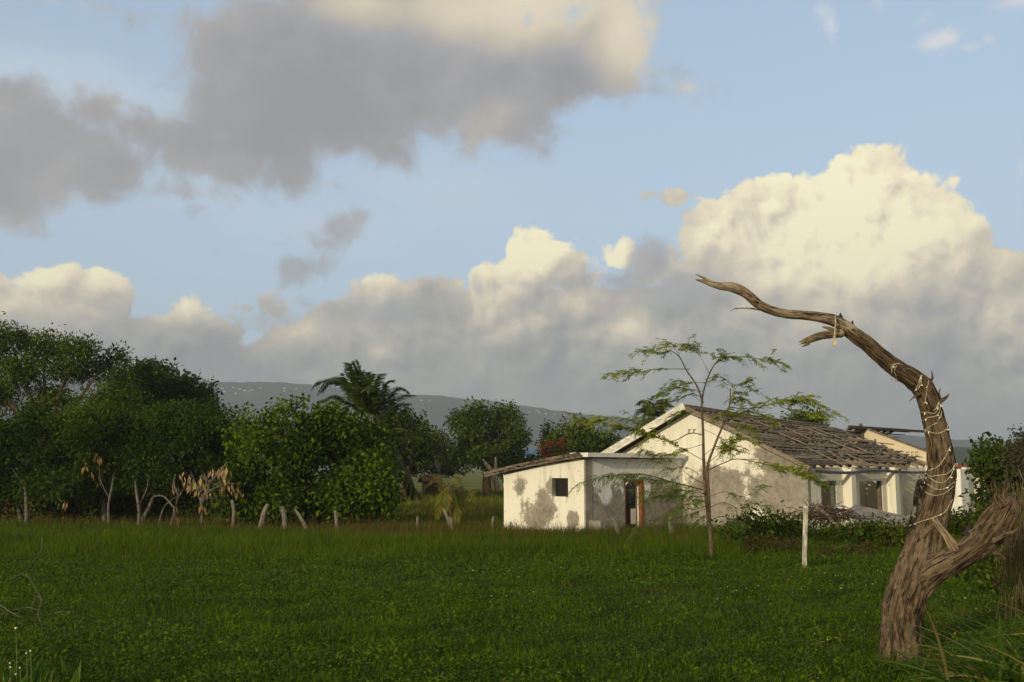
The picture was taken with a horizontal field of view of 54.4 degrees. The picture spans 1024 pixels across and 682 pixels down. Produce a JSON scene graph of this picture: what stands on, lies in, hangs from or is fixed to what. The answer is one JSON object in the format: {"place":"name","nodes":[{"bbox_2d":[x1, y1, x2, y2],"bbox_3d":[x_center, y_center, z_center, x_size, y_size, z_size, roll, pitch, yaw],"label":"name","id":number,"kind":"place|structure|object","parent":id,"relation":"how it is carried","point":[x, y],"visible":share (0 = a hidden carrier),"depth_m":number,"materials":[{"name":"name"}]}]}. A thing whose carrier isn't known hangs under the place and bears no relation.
{"place":"outdoors","nodes":[
{"label":"outdoors","id":0,"kind":"place"},
{"bbox_2d":[0,511,959,545],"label":"seeding grass","id":1,"kind":"structure","parent":0,"point":[404,527],"depth_m":32.72,"materials":[{"name":"green plant"}]},
{"bbox_2d":[0,488,987,524],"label":"grass","id":2,"kind":"structure","parent":0,"point":[430,504],"depth_m":52.76,"materials":[{"name":"green plant"}]},
{"bbox_2d":[0,519,1023,574],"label":"soft grass","id":3,"kind":"structure","parent":0,"point":[125,538],"depth_m":24.28,"materials":[{"name":"green plant"}]},
{"bbox_2d":[0,470,1023,681],"bbox_3d":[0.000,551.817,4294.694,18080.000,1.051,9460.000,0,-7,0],"label":"ground","id":4,"kind":"structure","parent":0,"point":[472,480],"depth_m":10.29,"materials":[{"name":"green plant"}]},
{"bbox_2d":[11,467,28,522],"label":"thicket stem","id":5,"kind":"object","parent":4,"relation":"on","point":[26,514],"visible":0.5,"depth_m":41.87,"materials":[{"name":"grey plant"}]},
{"bbox_2d":[0,537,42,626],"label":"fallen branch","id":6,"kind":"object","parent":4,"relation":"on","point":[39,595],"visible":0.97,"depth_m":10.89,"materials":[{"name":"brown wood"}]},
{"bbox_2d":[0,471,45,519],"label":"undergrowth shrub","id":7,"kind":"object","parent":4,"relation":"on","point":[11,514],"visible":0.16,"depth_m":46.65,"materials":[{"name":"green plant"}]},
{"bbox_2d":[0,627,80,681],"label":"flowering weed","id":8,"kind":"object","parent":4,"relation":"on","point":[16,675],"visible":1,"depth_m":6.74,"materials":[{"name":"green plant"}]},
{"bbox_2d":[0,394,86,521],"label":"drooping acacia","id":9,"kind":"object","parent":4,"relation":"on","point":[18,440],"visible":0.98,"depth_m":42.91,"materials":[{"name":"green plant"}]},
{"bbox_2d":[0,454,99,522],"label":"undergrowth shrub","id":10,"kind":"object","parent":4,"relation":"on","point":[45,511],"visible":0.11,"depth_m":46.32,"materials":[{"name":"green plant"}]},
{"bbox_2d":[0,311,154,504],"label":"acacia tree","id":11,"kind":"object","parent":4,"relation":"on","point":[48,347],"visible":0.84,"depth_m":60.13,"materials":[{"name":"green plant"}]},
{"bbox_2d":[31,464,157,522],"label":"undergrowth shrub","id":12,"kind":"object","parent":4,"relation":"on","point":[80,512],"visible":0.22,"depth_m":46.20,"materials":[{"name":"green plant"}]},
{"bbox_2d":[28,395,173,522],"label":"drooping acacia","id":13,"kind":"object","parent":4,"relation":"on","point":[101,433],"visible":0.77,"depth_m":44.12,"materials":[{"name":"green plant"}]},
{"bbox_2d":[99,470,114,524],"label":"thicket stem","id":14,"kind":"object","parent":4,"relation":"on","point":[108,505],"visible":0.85,"depth_m":41.93,"materials":[{"name":"grey plant"}]},
{"bbox_2d":[83,467,191,523],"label":"undergrowth shrub","id":15,"kind":"object","parent":4,"relation":"on","point":[143,507],"visible":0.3,"depth_m":46.59,"materials":[{"name":"green plant"}]},
{"bbox_2d":[134,473,148,523],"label":"thicket stem","id":16,"kind":"object","parent":4,"relation":"on","point":[138,502],"visible":0.78,"depth_m":41.91,"materials":[{"name":"grey plant"}]},
{"bbox_2d":[63,456,243,525],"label":"dead leaf shrub","id":17,"kind":"object","parent":4,"relation":"on","point":[217,474],"visible":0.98,"depth_m":40.22,"materials":[{"name":"brown plant"}]},
{"bbox_2d":[104,355,227,415],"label":"dark tree","id":18,"kind":"object","parent":4,"relation":"on","point":[160,382],"visible":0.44,"depth_m":69.40,"materials":[{"name":"green plant"}]},
{"bbox_2d":[114,395,242,521],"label":"drooping acacia","id":19,"kind":"object","parent":4,"relation":"on","point":[192,437],"visible":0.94,"depth_m":44.27,"materials":[{"name":"green plant"}]},
{"bbox_2d":[139,448,258,521],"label":"undergrowth shrub","id":20,"kind":"object","parent":4,"relation":"on","point":[194,504],"visible":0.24,"depth_m":47.52,"materials":[{"name":"green plant"}]},
{"bbox_2d":[190,470,208,520],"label":"thicket stem","id":21,"kind":"object","parent":4,"relation":"on","point":[202,500],"visible":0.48,"depth_m":42.06,"materials":[{"name":"grey plant"}]},
{"bbox_2d":[231,500,235,526],"bbox_3d":[-10.646,6.638,37.965,0.211,1.156,0.143,0,-7,0],"label":"fence post","id":22,"kind":"object","parent":4,"relation":"on","point":[233,512],"visible":0.84,"depth_m":37.93,"materials":[{"name":"grey wood"}]},
{"bbox_2d":[258,503,268,528],"bbox_3d":[-9.252,6.624,36.953,0.456,1.177,0.211,0,-7,0],"label":"fence post","id":23,"kind":"object","parent":4,"relation":"on","point":[264,511],"visible":0.68,"depth_m":36.91,"materials":[{"name":"grey wood"}]},
{"bbox_2d":[280,506,286,528],"bbox_3d":[-8.466,6.685,36.951,0.331,1.121,0.208,0,-7,0],"label":"fence post","id":24,"kind":"object","parent":4,"relation":"on","point":[284,515],"visible":0.69,"depth_m":36.91,"materials":[{"name":"grey wood"}]},
{"bbox_2d":[293,509,307,528],"bbox_3d":[-7.937,6.730,37.447,0.639,0.853,0.150,0,-7,0],"label":"fence post","id":25,"kind":"object","parent":4,"relation":"on","point":[297,513],"visible":0.84,"depth_m":37.41,"materials":[{"name":"grey wood"}]},
{"bbox_2d":[199,390,410,526],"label":"broadleaf tree","id":26,"kind":"object","parent":4,"relation":"on","point":[303,450],"visible":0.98,"depth_m":41.10,"materials":[{"name":"green plant"}]},
{"bbox_2d":[334,510,338,528],"bbox_3d":[-6.580,6.838,37.434,0.238,0.924,0.147,0,-7,0],"label":"fence post","id":27,"kind":"object","parent":4,"relation":"on","point":[335,516],"visible":0.74,"depth_m":37.40,"materials":[{"name":"grey wood"}]},
{"bbox_2d":[310,359,422,522],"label":"coconut palm","id":28,"kind":"object","parent":4,"relation":"on","point":[357,392],"visible":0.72,"depth_m":46.50,"materials":[{"name":"green plant"}]},
{"bbox_2d":[363,400,451,500],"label":"shade tree","id":29,"kind":"object","parent":4,"relation":"on","point":[419,448],"visible":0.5,"depth_m":73.96,"materials":[{"name":"green plant"}]},
{"bbox_2d":[395,463,428,479],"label":"hedge bush","id":30,"kind":"object","parent":4,"relation":"on","point":[414,471],"visible":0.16,"depth_m":93.73,"materials":[{"name":"green plant"}]},
{"bbox_2d":[418,475,439,494],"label":"house","id":31,"kind":"structure","parent":4,"relation":"on","point":[424,480],"depth_m":98.24,"materials":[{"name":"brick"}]},
{"bbox_2d":[421,425,459,496],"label":"yellowish tree","id":32,"kind":"object","parent":4,"relation":"on","point":[442,451],"visible":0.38,"depth_m":87.36,"materials":[{"name":"green plant"}]},
{"bbox_2d":[418,463,467,485],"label":"hedge bush","id":33,"kind":"object","parent":4,"relation":"on","point":[432,470],"visible":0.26,"depth_m":93.34,"materials":[{"name":"green plant"}]},
{"bbox_2d":[442,508,449,526],"bbox_3d":[-2.479,6.791,37.948,0.436,0.880,0.120,0,-7,0],"label":"fence post","id":34,"kind":"object","parent":4,"relation":"on","point":[446,514],"visible":0.59,"depth_m":37.92,"materials":[{"name":"grey wood"}]},
{"bbox_2d":[425,474,478,523],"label":"young palm","id":35,"kind":"object","parent":4,"relation":"on","point":[451,493],"visible":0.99,"depth_m":41.07,"materials":[{"name":"green plant"}]},
{"bbox_2d":[431,396,536,496],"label":"round tree","id":36,"kind":"object","parent":4,"relation":"on","point":[489,445],"visible":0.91,"depth_m":90.35,"materials":[{"name":"green plant"}]},
{"bbox_2d":[482,457,500,492],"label":"bare stump","id":37,"kind":"object","parent":4,"relation":"on","point":[496,484],"visible":0.8,"depth_m":51.41,"materials":[{"name":"wood"}]},
{"bbox_2d":[0,542,1023,681],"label":"broad weeds","id":38,"kind":"object","parent":4,"relation":"on","point":[449,674],"visible":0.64,"depth_m":8.85,"materials":[{"name":"green plant"}]},
{"bbox_2d":[54,611,79,613],"bbox_3d":[-4.673,2.847,10.455,0.253,0.032,0.049,3,-8,-23],"label":"fallen stick","id":39,"kind":"object","parent":38,"relation":"on","point":[65,611],"visible":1,"depth_m":10.43,"materials":[{"name":"wood"}]},
{"bbox_2d":[502,448,556,486],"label":"house","id":40,"kind":"structure","parent":4,"relation":"on","point":[531,450],"depth_m":138.50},
{"bbox_2d":[523,450,546,464],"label":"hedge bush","id":41,"kind":"object","parent":4,"relation":"on","point":[532,456],"visible":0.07,"depth_m":94.19,"materials":[{"name":"green plant"}]},
{"bbox_2d":[536,419,556,449],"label":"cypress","id":42,"kind":"object","parent":4,"relation":"on","point":[544,432],"visible":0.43,"depth_m":95.46,"materials":[{"name":"green plant"}]},
{"bbox_2d":[525,432,574,464],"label":"bougainvillea","id":43,"kind":"object","parent":4,"relation":"on","point":[553,447],"visible":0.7,"depth_m":79.43,"materials":[{"name":"green plant"}]},
{"bbox_2d":[536,412,629,453],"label":"flowering tree","id":44,"kind":"object","parent":4,"relation":"on","point":[582,439],"visible":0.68,"depth_m":84.83,"materials":[{"name":"green plant"}]},
{"bbox_2d":[610,517,620,534],"bbox_3d":[3.414,6.205,32.474,0.461,0.957,0.147,0,-7,0],"label":"fence post","id":45,"kind":"object","parent":4,"relation":"on","point":[614,521],"visible":0.6,"depth_m":32.45,"materials":[{"name":"grey wood"}]},
{"bbox_2d":[632,395,674,428],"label":"garden palm","id":46,"kind":"object","parent":4,"relation":"on","point":[650,410],"visible":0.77,"depth_m":61.38,"materials":[{"name":"plant"}]},
{"bbox_2d":[668,517,672,532],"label":"fence post","id":47,"kind":"object","parent":4,"relation":"on","point":[670,524],"visible":0.28,"depth_m":32.46,"materials":[{"name":"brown wood"}]},
{"bbox_2d":[356,555,1011,639],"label":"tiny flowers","id":48,"kind":"object","parent":4,"relation":"on","point":[758,585],"visible":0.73,"depth_m":12.67,"materials":[{"name":"white plant"}]},
{"bbox_2d":[563,334,848,558],"bbox_3d":[4.284,2.336,22.010,6.358,4.978,2.840,0,-7,0],"label":"young acacia","id":49,"kind":"object","parent":4,"relation":"on","point":[805,474],"visible":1,"depth_m":21.84,"materials":[{"name":"green plant"}]},
{"bbox_2d":[479,403,974,533],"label":"abandoned house","id":50,"kind":"structure","parent":4,"relation":"on","point":[884,478],"depth_m":37.78,"materials":[{"name":"paint"}]},
{"bbox_2d":[711,500,802,543],"bbox_3d":[6.517,4.926,26.051,2.562,1.529,1.700,3,-8,-24],"label":"bush","id":51,"kind":"object","parent":4,"relation":"on","point":[763,526],"visible":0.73,"depth_m":26.02,"materials":[{"name":"green plant"}]},
{"bbox_2d":[739,529,809,555],"bbox_3d":[5.790,4.618,22.174,1.518,0.866,1.288,0,-7,0],"label":"scrub","id":52,"kind":"object","parent":4,"relation":"on","point":[770,542],"visible":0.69,"depth_m":22.13,"materials":[{"name":"green plant"}]},
{"bbox_2d":[767,508,827,541],"bbox_3d":[7.754,5.235,27.217,1.846,1.259,1.909,0,-7,0],"label":"bush","id":53,"kind":"object","parent":4,"relation":"on","point":[798,524],"visible":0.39,"depth_m":27.16,"materials":[{"name":"green plant"}]},
{"bbox_2d":[802,506,807,567],"bbox_3d":[5.556,3.728,18.879,0.151,1.194,0.099,-2,-8,14],"label":"fence post","id":54,"kind":"object","parent":4,"relation":"on","point":[804,542],"visible":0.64,"depth_m":18.85,"materials":[{"name":"white wood"}]},
{"bbox_2d":[780,404,832,425],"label":"tree","id":55,"kind":"object","parent":4,"relation":"on","point":[799,417],"visible":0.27,"depth_m":84.20,"materials":[{"name":"green plant"}]},
{"bbox_2d":[778,499,874,527],"bbox_3d":[9.724,5.292,30.556,2.883,0.968,2.941,0,-7,0],"label":"brushwood pile","id":56,"kind":"object","parent":4,"relation":"on","point":[821,513],"visible":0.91,"depth_m":30.16,"materials":[{"name":"brown wood"}]},
{"bbox_2d":[833,503,845,508],"bbox_3d":[10.300,5.233,31.372,0.363,0.234,0.412,6,-9,-38],"label":"plaster chunk","id":57,"kind":"object","parent":56,"relation":"on","point":[839,507],"visible":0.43,"depth_m":31.27,"materials":[{"name":"paint"}]},
{"bbox_2d":[802,515,870,546],"bbox_3d":[8.756,5.340,26.764,2.162,1.340,1.617,0,-7,0],"label":"bush","id":58,"kind":"object","parent":4,"relation":"on","point":[830,530],"visible":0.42,"depth_m":26.58,"materials":[{"name":"green plant"}]},
{"bbox_2d":[810,536,876,558],"bbox_3d":[7.181,4.621,21.513,1.537,0.800,1.243,0,-7,0],"label":"scrub","id":59,"kind":"object","parent":4,"relation":"on","point":[867,544],"visible":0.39,"depth_m":21.41,"materials":[{"name":"green plant"}]},
{"bbox_2d":[695,274,1020,671],"bbox_3d":[2.729,1.091,8.019,2.578,3.173,0.815,0,-7,0],"label":"dead tree","id":60,"kind":"object","parent":4,"relation":"on","point":[927,561],"visible":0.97,"depth_m":8.00,"materials":[{"name":"brown wood"}]},
{"bbox_2d":[833,315,835,344],"bbox_3d":[2.587,-0.087,7.992,0.034,0.250,0.084,-2,-8,18],"label":"hanging tag","id":61,"kind":"object","parent":60,"relation":"hanging from","point":[834,341],"visible":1,"depth_m":7.95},
{"bbox_2d":[890,363,957,525],"bbox_3d":[3.376,0.857,8.217,0.627,1.325,0.241,2,-7,-13],"label":"rope","id":62,"kind":"object","parent":60,"relation":"attached to","point":[893,366],"visible":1,"depth_m":8.20,"materials":[{"name":"beige fabric"}]},
{"bbox_2d":[830,512,907,549],"bbox_3d":[9.245,4.915,24.723,2.425,1.396,1.846,5,-9,-35],"label":"bush","id":63,"kind":"object","parent":4,"relation":"on","point":[882,534],"visible":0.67,"depth_m":24.28,"materials":[{"name":"green plant"}]},
{"bbox_2d":[816,423,926,466],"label":"ruined outbuilding","id":64,"kind":"structure","parent":4,"relation":"on","point":[868,432],"depth_m":55.12,"materials":[{"name":"paint"}]},
{"bbox_2d":[846,504,907,525],"bbox_3d":[11.442,5.566,31.639,2.640,0.678,2.220,0,-7,0],"label":"fallen sheet","id":65,"kind":"object","parent":4,"relation":"on","point":[862,510],"visible":0.57,"depth_m":31.84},
{"bbox_2d":[863,632,1022,681],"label":"grass tussock","id":66,"kind":"object","parent":4,"relation":"on","point":[954,652],"depth_m":6.94,"materials":[{"name":"green plant"}]},
{"bbox_2d":[872,588,1023,681],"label":"grass tussock","id":67,"kind":"object","parent":4,"relation":"on","point":[1014,671],"depth_m":6.23,"materials":[{"name":"green plant"}]},
{"bbox_2d":[905,586,1023,672],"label":"grass tussock","id":68,"kind":"object","parent":4,"relation":"on","point":[1016,643],"depth_m":7.21,"materials":[{"name":"green plant"}]},
{"bbox_2d":[947,501,983,540],"bbox_3d":[13.325,5.491,29.628,2.048,1.456,1.745,-4,-8,28],"label":"bush","id":69,"kind":"object","parent":4,"relation":"on","point":[961,521],"visible":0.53,"depth_m":29.51,"materials":[{"name":"green plant"}]},
{"bbox_2d":[956,464,984,504],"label":"house","id":70,"kind":"structure","parent":4,"relation":"on","point":[958,466],"depth_m":71.28,"materials":[{"name":"white paint"}]},
{"bbox_2d":[950,490,1023,594],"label":"bush","id":71,"kind":"object","parent":4,"relation":"on","point":[977,568],"visible":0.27,"depth_m":13.19,"materials":[{"name":"green plant"}]},
{"bbox_2d":[958,431,1023,513],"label":"dark leafy tree","id":72,"kind":"object","parent":4,"relation":"on","point":[982,469],"visible":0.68,"depth_m":37.20,"materials":[{"name":"green plant"}]},
{"bbox_2d":[971,468,1023,618],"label":"dry stalks","id":73,"kind":"object","parent":4,"relation":"on","point":[1008,547],"visible":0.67,"depth_m":9.40,"materials":[{"name":"plant"}]},
{"bbox_2d":[987,423,1023,481],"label":"grey twiggy tree","id":74,"kind":"object","parent":4,"relation":"on","point":[1020,444],"visible":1,"depth_m":33.97,"materials":[{"name":"green plant"}]},
{"bbox_2d":[0,377,1023,469],"bbox_3d":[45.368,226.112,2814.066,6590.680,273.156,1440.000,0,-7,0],"label":"hills","id":75,"kind":"structure","parent":0,"point":[436,407],"depth_m":2576.32,"materials":[{"name":"grey"}]},
{"bbox_2d":[0,0,1023,441],"label":"sky","id":76,"kind":"structure","parent":0,"point":[491,200],"materials":[{"name":"blue"}]},
{"bbox_2d":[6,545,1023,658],"bbox_3d":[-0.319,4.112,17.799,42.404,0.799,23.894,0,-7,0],"label":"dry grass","id":77,"kind":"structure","parent":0,"point":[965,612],"depth_m":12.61,"materials":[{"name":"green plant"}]},
{"bbox_2d":[923,447,977,463],"bbox_3d":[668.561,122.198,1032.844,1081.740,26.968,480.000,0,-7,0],"label":"hills","id":78,"kind":"structure","parent":0,"point":[961,454],"depth_m":924.77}
]}

